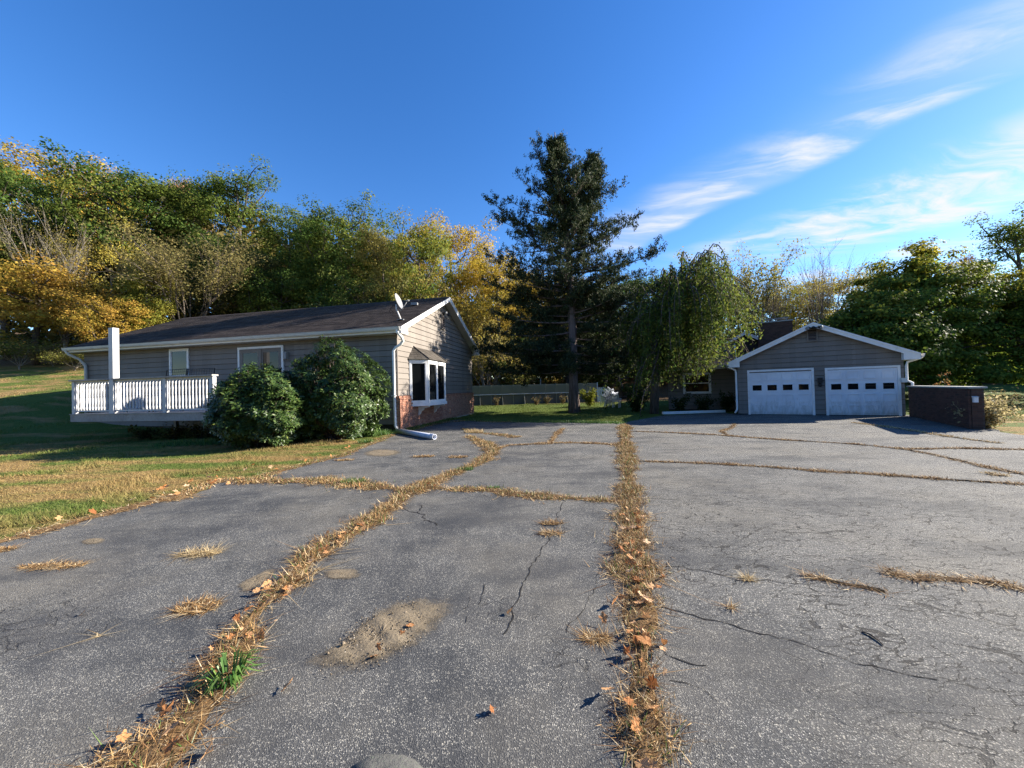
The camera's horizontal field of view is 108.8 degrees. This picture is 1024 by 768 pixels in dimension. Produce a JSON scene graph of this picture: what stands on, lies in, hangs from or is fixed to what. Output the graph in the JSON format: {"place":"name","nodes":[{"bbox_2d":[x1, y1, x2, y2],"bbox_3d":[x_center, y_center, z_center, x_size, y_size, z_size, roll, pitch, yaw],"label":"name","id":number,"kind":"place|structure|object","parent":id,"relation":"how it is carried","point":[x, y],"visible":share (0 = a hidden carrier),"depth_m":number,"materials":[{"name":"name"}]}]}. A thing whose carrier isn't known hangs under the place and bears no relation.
{"place":"outdoors","nodes":[
{"label":"outdoors","id":0,"kind":"place"},
{"bbox_2d":[157,421,189,439],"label":"fern","id":1,"kind":"object","parent":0,"point":[173,435],"visible":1,"depth_m":13.28,"materials":[{"name":"green plant"}]},
{"bbox_2d":[183,421,213,439],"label":"fern","id":2,"kind":"object","parent":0,"point":[198,433],"visible":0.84,"depth_m":13.04,"materials":[{"name":"green plant"}]},
{"bbox_2d":[0,413,1023,767],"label":"driveway","id":3,"kind":"structure","parent":0,"point":[796,671],"depth_m":2.52,"materials":[{"name":"asphalt"}]},
{"bbox_2d":[11,556,100,573],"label":"straw clump","id":4,"kind":"object","parent":3,"relation":"on","point":[60,565],"visible":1,"depth_m":3.33,"materials":[{"name":"plant"}]},
{"bbox_2d":[0,490,205,543],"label":"grass strip","id":5,"kind":"object","parent":3,"relation":"on","point":[175,497],"depth_m":4.79,"materials":[{"name":"plant"}]},
{"bbox_2d":[154,588,229,621],"bbox_3d":[-2.263,1.577,2.611,0.516,0.035,0.452,-1,-1,0],"label":"straw clump","id":6,"kind":"object","parent":3,"relation":"on","point":[197,604],"visible":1,"depth_m":2.61,"materials":[{"name":"plant"}]},
{"bbox_2d":[167,540,231,565],"bbox_3d":[-2.967,1.601,3.496,0.688,0.050,0.634,-2,-1,34],"label":"straw clump","id":7,"kind":"object","parent":3,"relation":"on","point":[187,554],"visible":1,"depth_m":3.51,"materials":[{"name":"plant"}]},
{"bbox_2d":[240,569,273,590],"bbox_3d":[-2.080,1.591,2.991,0.251,0.008,0.495,-1,-1,0],"label":"dirt patch","id":8,"kind":"object","parent":3,"relation":"on","point":[250,583],"visible":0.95,"depth_m":2.97,"materials":[{"name":"soil"}]},
{"bbox_2d":[35,434,504,767],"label":"grass strip","id":9,"kind":"object","parent":3,"relation":"on","point":[145,750],"depth_m":2.11,"materials":[{"name":"plant"}]},
{"bbox_2d":[187,648,265,698],"bbox_3d":[-1.472,1.502,1.910,0.350,0.130,0.314,-1,-1,0],"label":"grass tuft","id":10,"kind":"object","parent":9,"relation":"on","point":[233,677],"visible":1,"depth_m":1.91,"materials":[{"name":"plant"}]},
{"bbox_2d":[180,473,431,496],"bbox_3d":[-3.278,1.622,6.213,4.430,0.102,1.589,-1,-1,0],"label":"grass strip","id":11,"kind":"object","parent":3,"relation":"on","point":[325,480],"depth_m":6.23,"materials":[{"name":"plant"}]},
{"bbox_2d":[258,433,395,475],"bbox_3d":[-4.299,1.725,9.937,1.113,0.056,6.707,-2,-1,3],"label":"grass strip","id":12,"kind":"object","parent":3,"relation":"on","point":[348,453],"depth_m":8.57,"materials":[{"name":"plant"}]},
{"bbox_2d":[326,569,358,578],"bbox_3d":[-1.420,1.575,3.046,0.430,0.007,0.254,-1,-1,0],"label":"dirt patch","id":13,"kind":"object","parent":3,"relation":"on","point":[342,573],"visible":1,"depth_m":3.04,"materials":[{"name":"soil"}]},
{"bbox_2d":[309,596,444,674],"bbox_3d":[-0.751,1.538,2.309,0.605,0.024,1.048,-2,-1,28],"label":"dirt patch","id":14,"kind":"object","parent":3,"relation":"on","point":[391,639],"visible":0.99,"depth_m":2.27,"materials":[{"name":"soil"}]},
{"bbox_2d":[367,449,398,455],"bbox_3d":[-3.255,1.710,9.164,1.086,0.009,1.679,-1,-1,-39],"label":"dirt patch","id":15,"kind":"object","parent":3,"relation":"on","point":[383,452],"visible":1,"depth_m":9.12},
{"bbox_2d":[350,753,422,767],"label":"boulder","id":16,"kind":"object","parent":3,"relation":"on","point":[377,760],"visible":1,"depth_m":1.29,"materials":[{"name":"stone"}]},
{"bbox_2d":[395,428,436,439],"bbox_3d":[-3.317,1.683,12.453,0.187,0.187,2.812,-1,-1,-41],"label":"drain pipe","id":17,"kind":"object","parent":3,"relation":"on","point":[419,434],"visible":0.99,"depth_m":12.16,"materials":[{"name":"plastic"}]},
{"bbox_2d":[427,483,620,503],"bbox_3d":[-0.016,1.529,5.229,3.095,0.091,0.874,-2,-1,21],"label":"grass strip","id":18,"kind":"object","parent":3,"relation":"on","point":[504,492],"depth_m":5.18,"materials":[{"name":"plant"}]},
{"bbox_2d":[497,441,619,448],"bbox_3d":[1.192,1.577,9.629,3.525,0.058,1.407,-1,-1,0],"label":"grass strip","id":19,"kind":"object","parent":3,"relation":"on","point":[544,443],"depth_m":9.86,"materials":[{"name":"plant"}]},
{"bbox_2d":[564,617,633,652],"bbox_3d":[0.483,1.507,2.205,0.472,0.020,0.390,-1,-1,0],"label":"straw clump","id":20,"kind":"object","parent":3,"relation":"on","point":[598,637],"visible":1,"depth_m":2.18,"materials":[{"name":"plant"}]},
{"bbox_2d":[575,423,724,767],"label":"grass strip","id":21,"kind":"object","parent":3,"relation":"on","point":[650,742],"depth_m":2.39,"materials":[{"name":"plant"}]},
{"bbox_2d":[635,430,1023,449],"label":"grass strip","id":22,"kind":"object","parent":3,"relation":"on","point":[962,447],"depth_m":8.33,"materials":[{"name":"plant"}]},
{"bbox_2d":[640,460,1023,485],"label":"grass strip","id":23,"kind":"object","parent":3,"relation":"on","point":[884,474],"depth_m":5.95,"materials":[{"name":"plant"}]},
{"bbox_2d":[794,566,907,598],"bbox_3d":[2.419,1.454,2.742,0.471,0.042,0.745,-1,-1,-34],"label":"grass strip","id":24,"kind":"object","parent":3,"relation":"on","point":[831,581],"depth_m":2.70,"materials":[{"name":"plant"}]},
{"bbox_2d":[850,422,1005,443],"bbox_3d":[11.581,1.317,10.659,0.765,0.068,5.122,-2,-1,14],"label":"grass strip","id":25,"kind":"object","parent":3,"relation":"on","point":[911,429],"depth_m":10.05,"materials":[{"name":"plant"}]},
{"bbox_2d":[863,563,1023,594],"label":"grass strip","id":26,"kind":"object","parent":3,"relation":"on","point":[919,577],"depth_m":2.72,"materials":[{"name":"plant"}]},
{"bbox_2d":[906,386,987,429],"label":"brick wall","id":27,"kind":"structure","parent":3,"relation":"on","point":[931,403],"depth_m":11.66,"materials":[{"name":"brick"}]},
{"bbox_2d":[897,448,1023,474],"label":"grass strip","id":28,"kind":"object","parent":3,"relation":"on","point":[990,466],"depth_m":6.22,"materials":[{"name":"plant"}]},
{"bbox_2d":[0,332,1023,539],"bbox_3d":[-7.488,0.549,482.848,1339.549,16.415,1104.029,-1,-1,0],"label":"ground","id":29,"kind":"structure","parent":0,"point":[8,369],"depth_m":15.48,"materials":[{"name":"plant"}]},
{"bbox_2d":[0,324,60,361],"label":"shrub","id":30,"kind":"object","parent":29,"relation":"on","point":[21,336],"visible":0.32,"depth_m":32.42,"materials":[{"name":"green plant"}]},
{"bbox_2d":[0,334,78,369],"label":"shrub","id":31,"kind":"object","parent":29,"relation":"on","point":[10,351],"visible":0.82,"depth_m":29.90,"materials":[{"name":"green plant"}]},
{"bbox_2d":[0,203,82,360],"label":"broadleaf tree","id":32,"kind":"object","parent":29,"relation":"on","point":[34,226],"visible":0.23,"depth_m":37.87,"materials":[{"name":"green plant"}]},
{"bbox_2d":[0,159,87,293],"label":"broadleaf tree","id":33,"kind":"object","parent":29,"relation":"on","point":[6,183],"visible":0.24,"depth_m":40.74,"materials":[{"name":"green plant"}]},
{"bbox_2d":[7,344,83,366],"bbox_3d":[-39.839,-2.383,31.692,5.090,2.037,4.819,-2,-1,25],"label":"shrub","id":34,"kind":"object","parent":29,"relation":"on","point":[39,355],"visible":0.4,"depth_m":30.68,"materials":[{"name":"green plant"}]},
{"bbox_2d":[0,186,111,360],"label":"broadleaf tree","id":35,"kind":"object","parent":29,"relation":"on","point":[55,261],"visible":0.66,"depth_m":35.86,"materials":[{"name":"green plant"}]},
{"bbox_2d":[31,346,84,369],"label":"shrub","id":36,"kind":"object","parent":29,"relation":"on","point":[54,357],"visible":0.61,"depth_m":28.25,"materials":[{"name":"green plant"}]},
{"bbox_2d":[0,247,138,364],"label":"broadleaf tree","id":37,"kind":"object","parent":29,"relation":"on","point":[33,314],"visible":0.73,"depth_m":32.13,"materials":[{"name":"yellow plant"}]},
{"bbox_2d":[0,136,162,342],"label":"broadleaf tree","id":38,"kind":"object","parent":29,"relation":"on","point":[17,164],"visible":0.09,"depth_m":50.42,"materials":[{"name":"green plant"}]},
{"bbox_2d":[51,159,136,242],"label":"broadleaf tree","id":39,"kind":"object","parent":29,"relation":"on","point":[93,194],"visible":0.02,"depth_m":55.66,"materials":[{"name":"green plant"}]},
{"bbox_2d":[30,217,167,343],"bbox_3d":[-44.438,-10.148,39.912,10.823,14.921,10.110,-2,-1,29],"label":"broadleaf tree","id":40,"kind":"object","parent":29,"relation":"on","point":[98,257],"visible":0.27,"depth_m":38.31,"materials":[{"name":"green plant"}]},
{"bbox_2d":[35,285,170,341],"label":"broadleaf tree","id":41,"kind":"object","parent":29,"relation":"on","point":[87,322],"visible":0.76,"depth_m":29.08,"materials":[{"name":"yellow plant"}]},
{"bbox_2d":[25,136,217,300],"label":"broadleaf tree","id":42,"kind":"object","parent":29,"relation":"on","point":[116,195],"visible":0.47,"depth_m":40.13,"materials":[{"name":"green plant"}]},
{"bbox_2d":[68,328,217,429],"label":"deck","id":43,"kind":"structure","parent":29,"relation":"on","point":[139,411],"depth_m":12.77,"materials":[{"name":"white wood"}]},
{"bbox_2d":[127,424,159,439],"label":"fern","id":44,"kind":"object","parent":29,"relation":"on","point":[140,434],"visible":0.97,"depth_m":13.54,"materials":[{"name":"green plant"}]},
{"bbox_2d":[111,260,179,331],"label":"broadleaf tree","id":45,"kind":"object","parent":29,"relation":"on","point":[163,310],"visible":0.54,"depth_m":31.58,"materials":[{"name":"green plant"}]},
{"bbox_2d":[71,209,271,321],"bbox_3d":[-30.148,-8.930,32.780,12.963,13.825,13.832,-2,-1,22],"label":"broadleaf tree","id":46,"kind":"object","parent":29,"relation":"on","point":[165,265],"visible":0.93,"depth_m":32.72,"materials":[{"name":"green plant"}]},
{"bbox_2d":[123,166,254,313],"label":"broadleaf tree","id":47,"kind":"object","parent":29,"relation":"on","point":[207,213],"visible":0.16,"depth_m":43.45,"materials":[{"name":"green plant"}]},
{"bbox_2d":[152,154,288,298],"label":"broadleaf tree","id":48,"kind":"object","parent":29,"relation":"on","point":[239,193],"visible":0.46,"depth_m":44.71,"materials":[{"name":"green plant"}]},
{"bbox_2d":[160,224,294,314],"bbox_3d":[-30.030,-9.437,39.782,11.113,12.707,11.530,-2,-1,30],"label":"broadleaf tree","id":49,"kind":"object","parent":29,"relation":"on","point":[266,265],"visible":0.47,"depth_m":38.06,"materials":[{"name":"green plant"}]},
{"bbox_2d":[200,361,321,447],"bbox_3d":[-7.762,0.638,11.312,3.352,2.675,2.956,-1,-1,0],"label":"rhododendron","id":50,"kind":"object","parent":29,"relation":"on","point":[249,414],"visible":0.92,"depth_m":10.43,"materials":[{"name":"green plant"}]},
{"bbox_2d":[140,428,395,447],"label":"tall grass","id":51,"kind":"structure","parent":29,"relation":"on","point":[190,442],"depth_m":11.65,"materials":[{"name":"plant"}]},
{"bbox_2d":[61,297,479,431],"bbox_3d":[-11.331,-1.030,20.445,17.449,6.440,10.564,-2,-1,12],"label":"bungalow","id":52,"kind":"object","parent":29,"relation":"on","point":[422,353],"visible":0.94,"depth_m":16.29,"materials":[{"name":"wood"}]},
{"bbox_2d":[169,348,189,375],"bbox_3d":[-14.807,-0.929,16.310,1.071,1.276,0.050,-2,-1,12],"label":"window","id":53,"kind":"structure","parent":52,"relation":"in","point":[178,358],"depth_m":16.32,"materials":[{"name":"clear glass"}]},
{"bbox_2d":[237,345,283,392],"bbox_3d":[-10.573,-0.308,15.435,2.266,2.553,0.060,-2,-1,12],"label":"sliding door","id":54,"kind":"structure","parent":52,"relation":"in","point":[273,354],"depth_m":15.43,"materials":[{"name":"glass"}]},
{"bbox_2d":[409,359,446,414],"bbox_3d":[-3.615,0.177,16.445,0.699,2.390,2.835,-2,-1,12],"label":"bay window","id":55,"kind":"structure","parent":52,"relation":"in","point":[427,379],"depth_m":15.46,"materials":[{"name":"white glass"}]},
{"bbox_2d":[225,263,335,313],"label":"broadleaf tree","id":56,"kind":"object","parent":29,"relation":"on","point":[280,303],"visible":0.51,"depth_m":37.35,"materials":[{"name":"green plant"}]},
{"bbox_2d":[245,202,328,309],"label":"broadleaf tree","id":57,"kind":"object","parent":29,"relation":"on","point":[267,234],"visible":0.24,"depth_m":43.16,"materials":[{"name":"green plant"}]},
{"bbox_2d":[284,289,350,309],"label":"broadleaf tree","id":58,"kind":"object","parent":29,"relation":"on","point":[322,298],"visible":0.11,"depth_m":34.97,"materials":[{"name":"green plant"}]},
{"bbox_2d":[282,213,362,307],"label":"broadleaf tree","id":59,"kind":"object","parent":29,"relation":"on","point":[314,240],"visible":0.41,"depth_m":38.75,"materials":[{"name":"green plant"}]},
{"bbox_2d":[282,334,392,440],"bbox_3d":[-5.896,0.155,12.521,3.576,3.578,3.114,-1,-1,0],"label":"rhododendron","id":60,"kind":"object","parent":29,"relation":"on","point":[343,407],"visible":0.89,"depth_m":11.57,"materials":[{"name":"green plant"}]},
{"bbox_2d":[270,189,406,304],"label":"broadleaf tree","id":61,"kind":"object","parent":29,"relation":"on","point":[340,222],"visible":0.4,"depth_m":40.14,"materials":[{"name":"green plant"}]},
{"bbox_2d":[304,265,391,306],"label":"broadleaf tree","id":62,"kind":"object","parent":29,"relation":"on","point":[357,292],"visible":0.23,"depth_m":36.14,"materials":[{"name":"green plant"}]},
{"bbox_2d":[347,221,415,303],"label":"broadleaf tree","id":63,"kind":"object","parent":29,"relation":"on","point":[378,246],"visible":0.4,"depth_m":39.62,"materials":[{"name":"green plant"}]},
{"bbox_2d":[358,250,437,303],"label":"broadleaf tree","id":64,"kind":"object","parent":29,"relation":"on","point":[396,289],"visible":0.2,"depth_m":36.42,"materials":[{"name":"green plant"}]},
{"bbox_2d":[379,205,466,300],"bbox_3d":[-8.843,-7.564,38.474,10.030,20.386,8.115,-1,-1,-33],"label":"broadleaf tree","id":65,"kind":"object","parent":29,"relation":"on","point":[424,245],"visible":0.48,"depth_m":37.56,"materials":[{"name":"green plant"}]},
{"bbox_2d":[406,416,470,429],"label":"tall grass","id":66,"kind":"structure","parent":29,"relation":"on","point":[446,420],"depth_m":17.79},
{"bbox_2d":[391,208,508,341],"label":"broadleaf tree","id":67,"kind":"object","parent":29,"relation":"on","point":[458,242],"visible":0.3,"depth_m":45.19,"materials":[{"name":"yellow plant"}]},
{"bbox_2d":[412,270,506,381],"bbox_3d":[-5.435,-4.462,39.073,11.097,13.423,7.902,-1,-1,-24],"label":"broadleaf tree","id":68,"kind":"object","parent":29,"relation":"on","point":[471,327],"visible":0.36,"depth_m":38.17,"materials":[{"name":"yellow plant"}]},
{"bbox_2d":[449,240,540,384],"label":"broadleaf tree","id":69,"kind":"object","parent":29,"relation":"on","point":[496,271],"visible":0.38,"depth_m":41.39,"materials":[{"name":"yellow plant"}]},
{"bbox_2d":[472,317,529,394],"bbox_3d":[-1.855,-2.008,35.902,9.210,8.682,8.720,-2,-1,15],"label":"shrub","id":70,"kind":"object","parent":29,"relation":"on","point":[477,364],"visible":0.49,"depth_m":35.45,"materials":[{"name":"green plant"}]},
{"bbox_2d":[1,195,1023,387],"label":"woods","id":71,"kind":"object","parent":29,"relation":"on","point":[54,338],"visible":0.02,"depth_m":44.01,"materials":[{"name":"green plant"}]},
{"bbox_2d":[477,334,553,393],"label":"broadleaf tree","id":72,"kind":"object","parent":29,"relation":"on","point":[499,364],"visible":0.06,"depth_m":37.68,"materials":[{"name":"green plant"}]},
{"bbox_2d":[493,363,542,393],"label":"shrub","id":73,"kind":"object","parent":29,"relation":"on","point":[519,378],"visible":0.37,"depth_m":36.22,"materials":[{"name":"green plant"}]},
{"bbox_2d":[492,276,563,383],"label":"broadleaf tree","id":74,"kind":"object","parent":29,"relation":"on","point":[505,322],"visible":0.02,"depth_m":49.52,"materials":[{"name":"green plant"}]},
{"bbox_2d":[473,382,597,405],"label":"fence","id":75,"kind":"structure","parent":29,"relation":"on","point":[509,395],"depth_m":32.81,"materials":[{"name":"plastic"}]},
{"bbox_2d":[456,418,627,424],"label":"tall grass","id":76,"kind":"structure","parent":29,"relation":"on","point":[574,421],"depth_m":16.09,"materials":[{"name":"plant"}]},
{"bbox_2d":[525,341,609,392],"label":"broadleaf tree","id":77,"kind":"object","parent":29,"relation":"on","point":[567,380],"visible":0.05,"depth_m":40.87,"materials":[{"name":"green plant"}]},
{"bbox_2d":[471,129,676,412],"bbox_3d":[3.539,-6.738,23.261,12.815,17.171,8.404,-1,-1,0],"label":"cedar tree","id":78,"kind":"object","parent":29,"relation":"on","point":[573,208],"visible":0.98,"depth_m":21.69,"materials":[{"name":"green plant"}]},
{"bbox_2d":[579,387,597,406],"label":"shrub","id":79,"kind":"object","parent":29,"relation":"on","point":[589,400],"visible":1,"depth_m":27.33,"materials":[{"name":"green plant"}]},
{"bbox_2d":[566,279,647,391],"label":"broadleaf tree","id":80,"kind":"object","parent":29,"relation":"on","point":[604,384],"visible":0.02,"depth_m":44.54,"materials":[{"name":"green plant"}]},
{"bbox_2d":[578,348,666,397],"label":"broadleaf tree","id":81,"kind":"object","parent":29,"relation":"on","point":[627,388],"visible":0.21,"depth_m":39.04,"materials":[{"name":"green plant"}]},
{"bbox_2d":[591,270,668,395],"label":"broadleaf tree","id":82,"kind":"object","parent":29,"relation":"on","point":[632,281],"visible":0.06,"depth_m":41.96,"materials":[{"name":"green plant"}]},
{"bbox_2d":[623,387,649,411],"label":"shrub","id":83,"kind":"object","parent":29,"relation":"on","point":[636,406],"visible":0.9,"depth_m":21.80,"materials":[{"name":"green plant"}]},
{"bbox_2d":[594,242,765,417],"bbox_3d":[9.341,-2.428,19.866,8.864,9.193,7.971,-1,-1,0],"label":"weeping tree","id":84,"kind":"object","parent":29,"relation":"on","point":[677,315],"visible":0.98,"depth_m":18.43,"materials":[{"name":"green plant"}]},
{"bbox_2d":[670,393,693,410],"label":"shrub","id":85,"kind":"object","parent":29,"relation":"on","point":[679,405],"visible":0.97,"depth_m":19.75,"materials":[{"name":"green plant"}]},
{"bbox_2d":[662,410,725,413],"bbox_3d":[9.496,1.466,19.148,3.376,0.130,0.150,-1,-1,-4],"label":"parking timber","id":86,"kind":"object","parent":29,"relation":"on","point":[702,411],"visible":1,"depth_m":19.07,"materials":[{"name":"wood"}]},
{"bbox_2d":[693,393,716,410],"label":"shrub","id":87,"kind":"object","parent":29,"relation":"on","point":[701,405],"visible":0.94,"depth_m":19.77,"materials":[{"name":"green plant"}]},
{"bbox_2d":[716,389,735,411],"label":"shrub","id":88,"kind":"object","parent":29,"relation":"on","point":[726,402],"visible":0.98,"depth_m":19.82,"materials":[{"name":"green plant"}]},
{"bbox_2d":[673,231,809,335],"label":"broadleaf tree","id":89,"kind":"object","parent":29,"relation":"on","point":[774,278],"visible":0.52,"depth_m":42.33,"materials":[{"name":"green plant"}]},
{"bbox_2d":[713,282,789,343],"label":"broadleaf tree","id":90,"kind":"object","parent":29,"relation":"on","point":[755,328],"visible":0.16,"depth_m":43.26,"materials":[{"name":"green plant"}]},
{"bbox_2d":[752,268,813,330],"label":"bare tree","id":91,"kind":"object","parent":29,"relation":"on","point":[777,310],"visible":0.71,"depth_m":41.78,"materials":[{"name":"brown plant"}]},
{"bbox_2d":[734,283,846,335],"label":"broadleaf tree","id":92,"kind":"object","parent":29,"relation":"on","point":[801,322],"visible":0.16,"depth_m":45.36,"materials":[{"name":"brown plant"}]},
{"bbox_2d":[665,317,924,415],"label":"garage house","id":93,"kind":"structure","parent":29,"relation":"on","point":[811,368],"depth_m":16.48,"materials":[{"name":"wood"}]},
{"bbox_2d":[683,372,711,393],"bbox_3d":[10.858,-0.045,21.537,1.480,1.230,0.050,-2,-1,30],"label":"window","id":94,"kind":"structure","parent":93,"relation":"in","point":[702,388],"depth_m":21.51,"materials":[{"name":"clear glass"}]},
{"bbox_2d":[749,371,812,414],"bbox_3d":[12.397,0.401,16.963,2.330,2.006,0.049,-2,-1,30],"label":"garage door","id":95,"kind":"structure","parent":93,"relation":"in","point":[774,392],"depth_m":16.93,"materials":[{"name":"paint"}]},
{"bbox_2d":[827,368,898,414],"bbox_3d":[14.838,0.334,15.546,2.210,1.971,0.049,-2,-1,30],"label":"garage door","id":96,"kind":"structure","parent":93,"relation":"in","point":[874,391],"depth_m":15.52,"materials":[{"name":"paint"}]},
{"bbox_2d":[764,266,878,329],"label":"broadleaf tree","id":97,"kind":"object","parent":29,"relation":"on","point":[840,280],"visible":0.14,"depth_m":49.23,"materials":[{"name":"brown plant"}]},
{"bbox_2d":[774,239,869,324],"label":"bare tree","id":98,"kind":"object","parent":29,"relation":"on","point":[816,309],"visible":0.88,"depth_m":39.41,"materials":[{"name":"brown plant"}]},
{"bbox_2d":[817,288,971,385],"bbox_3d":[23.121,-2.430,24.246,9.767,7.492,10.348,-2,-1,33],"label":"maple tree","id":99,"kind":"object","parent":29,"relation":"on","point":[869,315],"visible":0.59,"depth_m":21.71,"materials":[{"name":"green plant"}]},
{"bbox_2d":[830,235,1023,385],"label":"maple tree","id":100,"kind":"object","parent":29,"relation":"on","point":[920,269],"visible":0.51,"depth_m":22.52,"materials":[{"name":"green plant"}]},
{"bbox_2d":[910,268,1023,385],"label":"maple tree","id":101,"kind":"object","parent":29,"relation":"on","point":[1014,314],"visible":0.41,"depth_m":22.62,"materials":[{"name":"green plant"}]},
{"bbox_2d":[945,392,1023,428],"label":"shrub","id":102,"kind":"object","parent":29,"relation":"on","point":[992,415],"visible":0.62,"depth_m":10.59,"materials":[{"name":"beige plant"}]},
{"bbox_2d":[959,201,1023,310],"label":"broadleaf tree","id":103,"kind":"object","parent":29,"relation":"on","point":[1014,238],"visible":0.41,"depth_m":36.45,"materials":[{"name":"green plant"}]},
{"bbox_2d":[986,387,1023,414],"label":"shrub","id":104,"kind":"object","parent":29,"relation":"on","point":[1011,401],"visible":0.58,"depth_m":14.42,"materials":[{"name":"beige plant"}]},
{"bbox_2d":[0,0,1023,376],"label":"sky","id":105,"kind":"structure","parent":0,"point":[872,126],"materials":[{"name":"blue"}]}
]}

